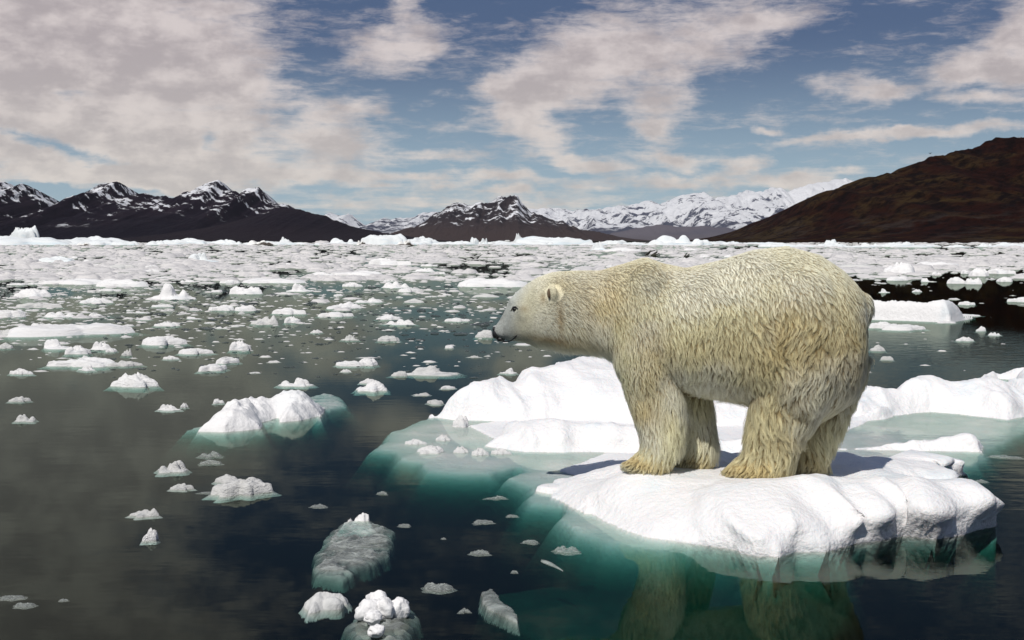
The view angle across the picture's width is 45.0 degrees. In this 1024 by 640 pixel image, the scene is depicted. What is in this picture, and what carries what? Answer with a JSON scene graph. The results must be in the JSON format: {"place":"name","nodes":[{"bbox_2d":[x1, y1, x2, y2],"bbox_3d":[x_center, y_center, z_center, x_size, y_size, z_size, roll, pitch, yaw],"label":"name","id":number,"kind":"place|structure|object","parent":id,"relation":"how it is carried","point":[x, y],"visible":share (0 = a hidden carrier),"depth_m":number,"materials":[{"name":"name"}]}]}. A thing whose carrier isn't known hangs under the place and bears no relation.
{"place":"outdoors","nodes":[
{"label":"outdoors","id":0,"kind":"place"},
{"bbox_2d":[0,182,58,222],"bbox_3d":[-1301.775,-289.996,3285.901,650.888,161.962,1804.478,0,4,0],"label":"mountain","id":1,"kind":"structure","parent":0,"point":[18,200],"depth_m":3201.07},
{"bbox_2d":[0,180,294,239],"bbox_3d":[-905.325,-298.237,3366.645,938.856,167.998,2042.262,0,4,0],"label":"mountain","id":2,"kind":"structure","parent":0,"point":[113,210],"depth_m":2976.42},
{"bbox_2d":[118,209,444,240],"bbox_3d":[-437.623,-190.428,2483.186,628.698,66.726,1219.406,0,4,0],"label":"hill","id":3,"kind":"structure","parent":0,"point":[295,225],"depth_m":2192.82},
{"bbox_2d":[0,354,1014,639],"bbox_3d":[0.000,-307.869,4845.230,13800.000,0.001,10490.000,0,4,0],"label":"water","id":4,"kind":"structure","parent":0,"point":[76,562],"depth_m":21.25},
{"bbox_2d":[0,241,1023,392],"bbox_3d":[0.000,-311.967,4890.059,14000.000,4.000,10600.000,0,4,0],"label":"sea","id":5,"kind":"structure","parent":0,"point":[994,309],"depth_m":25.48,"materials":[{"name":"liquid"}]},
{"bbox_2d":[0,309,25,317],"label":"ice chunk","id":6,"kind":"object","parent":5,"relation":"on","point":[11,313],"visible":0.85,"depth_m":30.53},
{"bbox_2d":[7,396,32,403],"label":"ice chunk","id":7,"kind":"object","parent":5,"relation":"on","point":[20,400],"visible":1,"depth_m":14.59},
{"bbox_2d":[9,368,32,373],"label":"ice chunk","id":8,"kind":"object","parent":5,"relation":"on","point":[20,371],"visible":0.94,"depth_m":17.58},
{"bbox_2d":[12,414,38,423],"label":"ice chunk","id":9,"kind":"object","parent":5,"relation":"on","point":[22,419],"visible":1,"depth_m":13.00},
{"bbox_2d":[11,225,39,237],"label":"iceberg","id":10,"kind":"object","parent":5,"relation":"on","point":[26,232],"visible":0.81,"depth_m":512.75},
{"bbox_2d":[14,288,51,296],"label":"ice chunk","id":11,"kind":"object","parent":5,"relation":"on","point":[33,292],"visible":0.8,"depth_m":41.34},
{"bbox_2d":[0,236,71,244],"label":"iceberg","id":12,"kind":"object","parent":5,"relation":"on","point":[8,240],"visible":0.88,"depth_m":475.82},
{"bbox_2d":[16,302,62,307],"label":"ice chunk","id":13,"kind":"object","parent":5,"relation":"on","point":[39,305],"visible":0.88,"depth_m":34.77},
{"bbox_2d":[44,339,68,348],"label":"ice chunk","id":14,"kind":"object","parent":5,"relation":"on","point":[52,344],"visible":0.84,"depth_m":21.75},
{"bbox_2d":[39,256,74,261],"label":"iceberg","id":15,"kind":"object","parent":5,"relation":"on","point":[52,259],"visible":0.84,"depth_m":106.84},
{"bbox_2d":[44,311,73,316],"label":"ice chunk","id":16,"kind":"object","parent":5,"relation":"on","point":[56,314],"visible":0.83,"depth_m":30.60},
{"bbox_2d":[38,278,101,284],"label":"ice chunk","id":17,"kind":"object","parent":5,"relation":"on","point":[81,281],"visible":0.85,"depth_m":53.32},
{"bbox_2d":[7,323,134,336],"bbox_3d":[-8.971,0.213,25.108,3.204,0.286,1.286,-2,4,-34],"label":"ice chunk","id":18,"kind":"object","parent":5,"relation":"on","point":[47,330],"visible":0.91,"depth_m":24.71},
{"bbox_2d":[65,345,90,353],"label":"ice chunk","id":19,"kind":"object","parent":5,"relation":"on","point":[77,349],"visible":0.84,"depth_m":20.66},
{"bbox_2d":[47,357,114,366],"bbox_3d":[-6.508,0.645,18.783,1.312,0.188,0.522,1,4,12],"label":"ice chunk","id":20,"kind":"object","parent":5,"relation":"on","point":[93,362],"visible":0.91,"depth_m":18.66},
{"bbox_2d":[79,297,112,302],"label":"ice chunk","id":21,"kind":"object","parent":5,"relation":"on","point":[96,300],"visible":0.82,"depth_m":37.42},
{"bbox_2d":[65,236,128,242],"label":"iceberg","id":22,"kind":"object","parent":5,"relation":"on","point":[89,239],"visible":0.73,"depth_m":512.48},
{"bbox_2d":[89,241,111,244],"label":"iceberg","id":23,"kind":"object","parent":5,"relation":"on","point":[101,243],"visible":0.72,"depth_m":481.74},
{"bbox_2d":[91,341,113,349],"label":"ice chunk","id":24,"kind":"object","parent":5,"relation":"on","point":[100,346],"visible":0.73,"depth_m":21.52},
{"bbox_2d":[96,279,148,286],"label":"ice chunk","id":25,"kind":"object","parent":5,"relation":"on","point":[116,282],"visible":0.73,"depth_m":50.54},
{"bbox_2d":[109,264,137,268],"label":"ice chunk","id":26,"kind":"object","parent":5,"relation":"on","point":[122,266],"visible":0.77,"depth_m":82.60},
{"bbox_2d":[111,241,138,244],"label":"iceberg","id":27,"kind":"object","parent":5,"relation":"on","point":[126,243],"visible":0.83,"depth_m":480.69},
{"bbox_2d":[108,360,142,365],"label":"ice chunk","id":28,"kind":"object","parent":5,"relation":"on","point":[125,363],"visible":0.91,"depth_m":18.70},
{"bbox_2d":[104,372,164,392],"bbox_3d":[-4.934,0.799,16.156,0.811,0.255,0.434,0,4,1],"label":"ice chunk","id":29,"kind":"object","parent":5,"relation":"on","point":[125,382],"visible":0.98,"depth_m":16.07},
{"bbox_2d":[125,508,162,519],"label":"ice chunk","id":30,"kind":"object","parent":5,"relation":"on","point":[153,513],"visible":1,"depth_m":8.53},
{"bbox_2d":[140,528,160,544],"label":"ice chunk","id":31,"kind":"object","parent":5,"relation":"on","point":[150,537],"visible":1,"depth_m":7.84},
{"bbox_2d":[144,241,174,244],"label":"iceberg","id":32,"kind":"object","parent":5,"relation":"on","point":[155,242],"visible":0.62,"depth_m":485.54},
{"bbox_2d":[142,336,186,344],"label":"ice chunk","id":33,"kind":"object","parent":5,"relation":"on","point":[162,340],"visible":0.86,"depth_m":22.53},
{"bbox_2d":[154,322,179,325],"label":"ice chunk","id":34,"kind":"object","parent":5,"relation":"on","point":[168,324],"visible":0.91,"depth_m":27.35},
{"bbox_2d":[154,404,183,412],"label":"ice chunk","id":35,"kind":"object","parent":5,"relation":"on","point":[164,408],"visible":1,"depth_m":13.86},
{"bbox_2d":[154,460,191,476],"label":"ice chunk","id":36,"kind":"object","parent":5,"relation":"on","point":[176,468],"visible":1,"depth_m":10.16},
{"bbox_2d":[151,283,195,299],"bbox_3d":[-10.969,-0.835,39.772,2.030,0.704,0.970,0,4,-3],"label":"ice chunk","id":37,"kind":"object","parent":5,"relation":"on","point":[168,292],"visible":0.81,"depth_m":39.63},
{"bbox_2d":[163,240,189,243],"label":"iceberg","id":38,"kind":"object","parent":5,"relation":"on","point":[173,242],"visible":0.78,"depth_m":546.12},
{"bbox_2d":[168,483,196,491],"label":"ice chunk","id":39,"kind":"object","parent":5,"relation":"on","point":[183,487],"visible":1,"depth_m":9.44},
{"bbox_2d":[172,238,206,243],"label":"iceberg","id":40,"kind":"object","parent":5,"relation":"on","point":[193,240],"visible":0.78,"depth_m":548.90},
{"bbox_2d":[178,348,212,353],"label":"ice chunk","id":41,"kind":"object","parent":5,"relation":"on","point":[194,351],"visible":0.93,"depth_m":20.73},
{"bbox_2d":[189,253,218,261],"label":"iceberg","id":42,"kind":"object","parent":5,"relation":"on","point":[200,256],"visible":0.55,"depth_m":107.12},
{"bbox_2d":[198,364,226,370],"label":"ice chunk","id":43,"kind":"object","parent":5,"relation":"on","point":[212,367],"visible":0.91,"depth_m":18.03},
{"bbox_2d":[208,304,233,310],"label":"ice chunk","id":44,"kind":"object","parent":5,"relation":"on","point":[226,307],"visible":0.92,"depth_m":33.51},
{"bbox_2d":[211,239,235,243],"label":"iceberg","id":45,"kind":"object","parent":5,"relation":"on","point":[221,241],"visible":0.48,"depth_m":551.59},
{"bbox_2d":[211,474,237,484],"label":"ice chunk","id":46,"kind":"object","parent":5,"relation":"on","point":[226,478],"visible":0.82,"depth_m":9.72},
{"bbox_2d":[215,357,239,363],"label":"ice chunk","id":47,"kind":"object","parent":5,"relation":"on","point":[223,360],"visible":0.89,"depth_m":19.14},
{"bbox_2d":[229,340,250,350],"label":"ice chunk","id":48,"kind":"object","parent":5,"relation":"on","point":[239,345],"visible":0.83,"depth_m":21.36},
{"bbox_2d":[202,477,281,502],"bbox_3d":[-2.037,1.267,9.324,0.593,0.143,0.305,-1,4,-20],"label":"ice chunk","id":49,"kind":"object","parent":5,"relation":"on","point":[251,489],"visible":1,"depth_m":9.25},
{"bbox_2d":[235,305,255,310],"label":"ice chunk","id":50,"kind":"object","parent":5,"relation":"on","point":[247,308],"visible":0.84,"depth_m":33.17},
{"bbox_2d":[229,286,262,293],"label":"ice chunk","id":51,"kind":"object","parent":5,"relation":"on","point":[243,290],"visible":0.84,"depth_m":43.70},
{"bbox_2d":[119,390,382,533],"bbox_3d":[-2.609,1.319,13.927,2.432,1.173,4.304,0,4,0],"label":"ice floe","id":52,"kind":"object","parent":5,"relation":"on","point":[303,454],"visible":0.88,"depth_m":12.39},
{"bbox_2d":[247,240,273,244],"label":"iceberg","id":53,"kind":"object","parent":5,"relation":"on","point":[253,242],"visible":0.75,"depth_m":481.34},
{"bbox_2d":[251,315,277,324],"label":"ice chunk","id":54,"kind":"object","parent":5,"relation":"on","point":[272,320],"visible":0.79,"depth_m":27.87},
{"bbox_2d":[242,278,305,282],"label":"ice chunk","id":55,"kind":"object","parent":5,"relation":"on","point":[265,280],"visible":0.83,"depth_m":54.83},
{"bbox_2d":[272,308,305,314],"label":"ice chunk","id":56,"kind":"object","parent":5,"relation":"on","point":[288,311],"visible":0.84,"depth_m":31.79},
{"bbox_2d":[284,316,300,322],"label":"ice chunk","id":57,"kind":"object","parent":5,"relation":"on","point":[291,319],"visible":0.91,"depth_m":28.50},
{"bbox_2d":[273,378,318,388],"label":"ice chunk","id":58,"kind":"object","parent":5,"relation":"on","point":[299,383],"visible":1,"depth_m":16.16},
{"bbox_2d":[286,283,313,291],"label":"ice chunk","id":59,"kind":"object","parent":5,"relation":"on","point":[298,288],"visible":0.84,"depth_m":45.79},
{"bbox_2d":[91,285,529,378],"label":"ice floes","id":60,"kind":"object","parent":5,"relation":"on","point":[254,303],"visible":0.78,"depth_m":29.47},
{"bbox_2d":[299,592,351,622],"bbox_3d":[-0.974,1.475,6.440,0.270,0.126,0.324,0,4,0],"label":"ice chunk","id":61,"kind":"object","parent":5,"relation":"on","point":[323,605],"visible":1,"depth_m":6.38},
{"bbox_2d":[318,312,353,316],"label":"ice chunk","id":62,"kind":"object","parent":5,"relation":"on","point":[334,314],"visible":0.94,"depth_m":30.77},
{"bbox_2d":[326,301,361,308],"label":"ice chunk","id":63,"kind":"object","parent":5,"relation":"on","point":[350,304],"visible":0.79,"depth_m":34.45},
{"bbox_2d":[336,361,360,365],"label":"ice chunk","id":64,"kind":"object","parent":5,"relation":"on","point":[349,363],"visible":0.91,"depth_m":18.68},
{"bbox_2d":[342,282,362,286],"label":"ice chunk","id":65,"kind":"object","parent":5,"relation":"on","point":[351,284],"visible":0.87,"depth_m":50.68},
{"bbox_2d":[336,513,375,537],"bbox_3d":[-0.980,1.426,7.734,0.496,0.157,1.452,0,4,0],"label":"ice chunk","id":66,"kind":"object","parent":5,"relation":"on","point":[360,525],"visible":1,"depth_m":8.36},
{"bbox_2d":[331,270,381,275],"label":"ice chunk","id":67,"kind":"object","parent":5,"relation":"on","point":[365,273],"visible":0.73,"depth_m":66.35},
{"bbox_2d":[359,357,377,365],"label":"ice chunk","id":68,"kind":"object","parent":5,"relation":"on","point":[367,361],"visible":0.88,"depth_m":18.78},
{"bbox_2d":[355,299,381,302],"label":"ice chunk","id":69,"kind":"object","parent":5,"relation":"on","point":[370,300],"visible":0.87,"depth_m":37.82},
{"bbox_2d":[351,379,390,395],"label":"ice chunk","id":70,"kind":"object","parent":5,"relation":"on","point":[373,387],"visible":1,"depth_m":15.61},
{"bbox_2d":[354,590,409,637],"bbox_3d":[-0.651,1.491,6.224,0.408,0.222,0.804,0,4,0],"label":"ice chunk","id":71,"kind":"object","parent":5,"relation":"on","point":[373,609],"visible":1,"depth_m":6.17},
{"bbox_2d":[361,234,406,244],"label":"iceberg","id":72,"kind":"object","parent":5,"relation":"on","point":[382,239],"visible":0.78,"depth_m":511.14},
{"bbox_2d":[376,314,399,319],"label":"ice chunk","id":73,"kind":"object","parent":5,"relation":"on","point":[388,317],"visible":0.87,"depth_m":29.63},
{"bbox_2d":[378,335,399,340],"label":"ice chunk","id":74,"kind":"object","parent":5,"relation":"on","point":[388,338],"visible":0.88,"depth_m":23.32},
{"bbox_2d":[368,258,411,264],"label":"ice chunk","id":75,"kind":"object","parent":5,"relation":"on","point":[382,261],"visible":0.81,"depth_m":93.58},
{"bbox_2d":[381,281,411,287],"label":"ice chunk","id":76,"kind":"object","parent":5,"relation":"on","point":[395,284],"visible":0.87,"depth_m":49.44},
{"bbox_2d":[387,319,415,324],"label":"ice chunk","id":77,"kind":"object","parent":5,"relation":"on","point":[403,322],"visible":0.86,"depth_m":27.88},
{"bbox_2d":[398,288,419,291],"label":"ice chunk","id":78,"kind":"object","parent":5,"relation":"on","point":[408,290],"visible":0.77,"depth_m":45.36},
{"bbox_2d":[404,438,427,445],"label":"ice chunk","id":79,"kind":"object","parent":5,"relation":"on","point":[414,442],"visible":1,"depth_m":11.53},
{"bbox_2d":[407,236,437,243],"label":"iceberg","id":80,"kind":"object","parent":5,"relation":"on","point":[425,240],"visible":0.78,"depth_m":549.77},
{"bbox_2d":[414,445,443,455],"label":"ice chunk","id":81,"kind":"object","parent":5,"relation":"on","point":[431,450],"visible":0.99,"depth_m":11.05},
{"bbox_2d":[407,365,457,375],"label":"ice chunk","id":82,"kind":"object","parent":5,"relation":"on","point":[432,370],"visible":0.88,"depth_m":17.50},
{"bbox_2d":[425,400,444,405],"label":"ice chunk","id":83,"kind":"object","parent":5,"relation":"on","point":[435,403],"visible":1,"depth_m":14.35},
{"bbox_2d":[435,435,450,441],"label":"ice chunk","id":84,"kind":"object","parent":5,"relation":"on","point":[442,438],"visible":1,"depth_m":11.75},
{"bbox_2d":[452,415,468,427],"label":"ice chunk","id":85,"kind":"object","parent":5,"relation":"on","point":[460,422],"visible":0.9,"depth_m":12.58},
{"bbox_2d":[453,446,468,453],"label":"ice chunk","id":86,"kind":"object","parent":5,"relation":"on","point":[460,450],"visible":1,"depth_m":11.08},
{"bbox_2d":[471,448,489,456],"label":"ice chunk","id":87,"kind":"object","parent":5,"relation":"on","point":[481,452],"visible":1,"depth_m":10.95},
{"bbox_2d":[475,330,492,337],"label":"ice chunk","id":88,"kind":"object","parent":5,"relation":"on","point":[486,333],"visible":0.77,"depth_m":24.20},
{"bbox_2d":[458,278,526,286],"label":"ice chunk","id":89,"kind":"object","parent":5,"relation":"on","point":[483,282],"visible":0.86,"depth_m":50.45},
{"bbox_2d":[489,448,513,455],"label":"ice chunk","id":90,"kind":"object","parent":5,"relation":"on","point":[500,452],"visible":1,"depth_m":11.00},
{"bbox_2d":[0,240,1023,280],"bbox_3d":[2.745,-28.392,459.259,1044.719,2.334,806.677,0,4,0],"label":"brash ice","id":91,"kind":"structure","parent":5,"relation":"on","point":[83,268],"depth_m":114.87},
{"bbox_2d":[0,256,1023,372],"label":"brash ice","id":92,"kind":"structure","parent":5,"relation":"on","point":[320,300],"depth_m":44.91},
{"bbox_2d":[493,242,531,244],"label":"iceberg","id":93,"kind":"object","parent":5,"relation":"on","point":[507,243],"visible":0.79,"depth_m":489.40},
{"bbox_2d":[515,236,592,244],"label":"iceberg","id":94,"kind":"object","parent":5,"relation":"on","point":[533,240],"visible":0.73,"depth_m":510.67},
{"bbox_2d":[591,241,605,249],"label":"iceberg","id":95,"kind":"object","parent":5,"relation":"on","point":[598,246],"visible":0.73,"depth_m":227.07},
{"bbox_2d":[601,240,626,243],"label":"iceberg","id":96,"kind":"object","parent":5,"relation":"on","point":[614,242],"visible":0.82,"depth_m":570.12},
{"bbox_2d":[603,247,640,250],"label":"ice chunk","id":97,"kind":"object","parent":5,"relation":"on","point":[621,249],"visible":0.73,"depth_m":208.49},
{"bbox_2d":[280,356,1023,639],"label":"ice floe","id":98,"kind":"object","parent":5,"relation":"on","point":[905,521],"visible":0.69,"depth_m":8.86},
{"bbox_2d":[492,246,875,478],"bbox_3d":[1.168,0.302,8.857,2.720,1.654,0.910,1,4,14],"label":"polar bear","id":99,"kind":"object","parent":98,"relation":"on","point":[775,340],"visible":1,"depth_m":8.46},
{"bbox_2d":[639,235,698,244],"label":"iceberg","id":100,"kind":"object","parent":5,"relation":"on","point":[670,240],"visible":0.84,"depth_m":481.62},
{"bbox_2d":[692,239,711,244],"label":"iceberg","id":101,"kind":"object","parent":5,"relation":"on","point":[701,242],"visible":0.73,"depth_m":481.01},
{"bbox_2d":[758,243,793,246],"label":"iceberg","id":102,"kind":"object","parent":5,"relation":"on","point":[773,245],"visible":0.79,"depth_m":355.27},
{"bbox_2d":[838,264,869,266],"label":"ice chunk","id":103,"kind":"object","parent":5,"relation":"on","point":[853,265],"visible":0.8,"depth_m":85.14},
{"bbox_2d":[869,321,896,327],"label":"ice chunk","id":104,"kind":"object","parent":5,"relation":"on","point":[880,324],"visible":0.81,"depth_m":26.75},
{"bbox_2d":[887,276,907,280],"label":"ice chunk","id":105,"kind":"object","parent":5,"relation":"on","point":[900,278],"visible":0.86,"depth_m":58.27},
{"bbox_2d":[883,262,914,272],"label":"ice chunk","id":106,"kind":"object","parent":5,"relation":"on","point":[901,267],"visible":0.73,"depth_m":69.76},
{"bbox_2d":[884,241,913,246],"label":"iceberg","id":107,"kind":"object","parent":5,"relation":"on","point":[894,244],"visible":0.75,"depth_m":349.58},
{"bbox_2d":[882,324,924,330],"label":"ice chunk","id":108,"kind":"object","parent":5,"relation":"on","point":[904,327],"visible":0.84,"depth_m":26.18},
{"bbox_2d":[868,299,992,359],"bbox_3d":[10.062,0.117,30.650,4.650,1.416,5.200,0,4,0],"label":"ice floe","id":109,"kind":"object","parent":5,"relation":"on","point":[940,310],"visible":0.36,"depth_m":29.11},
{"bbox_2d":[917,261,958,265],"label":"ice chunk","id":110,"kind":"object","parent":5,"relation":"on","point":[933,263],"visible":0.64,"depth_m":87.48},
{"bbox_2d":[947,277,964,283],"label":"ice chunk","id":111,"kind":"object","parent":5,"relation":"on","point":[956,280],"visible":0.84,"depth_m":54.21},
{"bbox_2d":[964,278,981,283],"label":"ice chunk","id":112,"kind":"object","parent":5,"relation":"on","point":[974,281],"visible":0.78,"depth_m":53.53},
{"bbox_2d":[968,268,988,275],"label":"ice chunk","id":113,"kind":"object","parent":5,"relation":"on","point":[979,272],"visible":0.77,"depth_m":65.24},
{"bbox_2d":[988,268,1015,273],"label":"ice chunk","id":114,"kind":"object","parent":5,"relation":"on","point":[996,270],"visible":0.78,"depth_m":69.94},
{"bbox_2d":[996,277,1012,281],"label":"ice chunk","id":115,"kind":"object","parent":5,"relation":"on","point":[1005,279],"visible":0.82,"depth_m":56.64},
{"bbox_2d":[991,242,1023,246],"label":"iceberg","id":116,"kind":"object","parent":5,"relation":"on","point":[1006,244],"visible":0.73,"depth_m":341.45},
{"bbox_2d":[1007,297,1023,301],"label":"ice chunk","id":117,"kind":"object","parent":5,"relation":"on","point":[1019,299],"visible":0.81,"depth_m":38.20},
{"bbox_2d":[0,0,1023,224],"label":"sky","id":118,"kind":"structure","parent":0,"point":[370,111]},
{"bbox_2d":[391,195,650,240],"bbox_3d":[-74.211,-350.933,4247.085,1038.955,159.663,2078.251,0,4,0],"label":"mountain","id":119,"kind":"structure","parent":0,"point":[502,218],"depth_m":3775.98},
{"bbox_2d":[325,178,852,233],"bbox_3d":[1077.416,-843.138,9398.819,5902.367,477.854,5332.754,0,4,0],"label":"mountain","id":120,"kind":"structure","parent":0,"point":[739,210],"depth_m":8900.62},
{"bbox_2d":[610,224,734,240],"bbox_3d":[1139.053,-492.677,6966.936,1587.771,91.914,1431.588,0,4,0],"label":"hill","id":121,"kind":"structure","parent":0,"point":[654,232],"depth_m":6752.51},
{"bbox_2d":[690,137,1023,242],"bbox_3d":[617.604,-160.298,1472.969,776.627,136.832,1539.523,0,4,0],"label":"hill","id":122,"kind":"structure","parent":0,"point":[975,194],"depth_m":1262.16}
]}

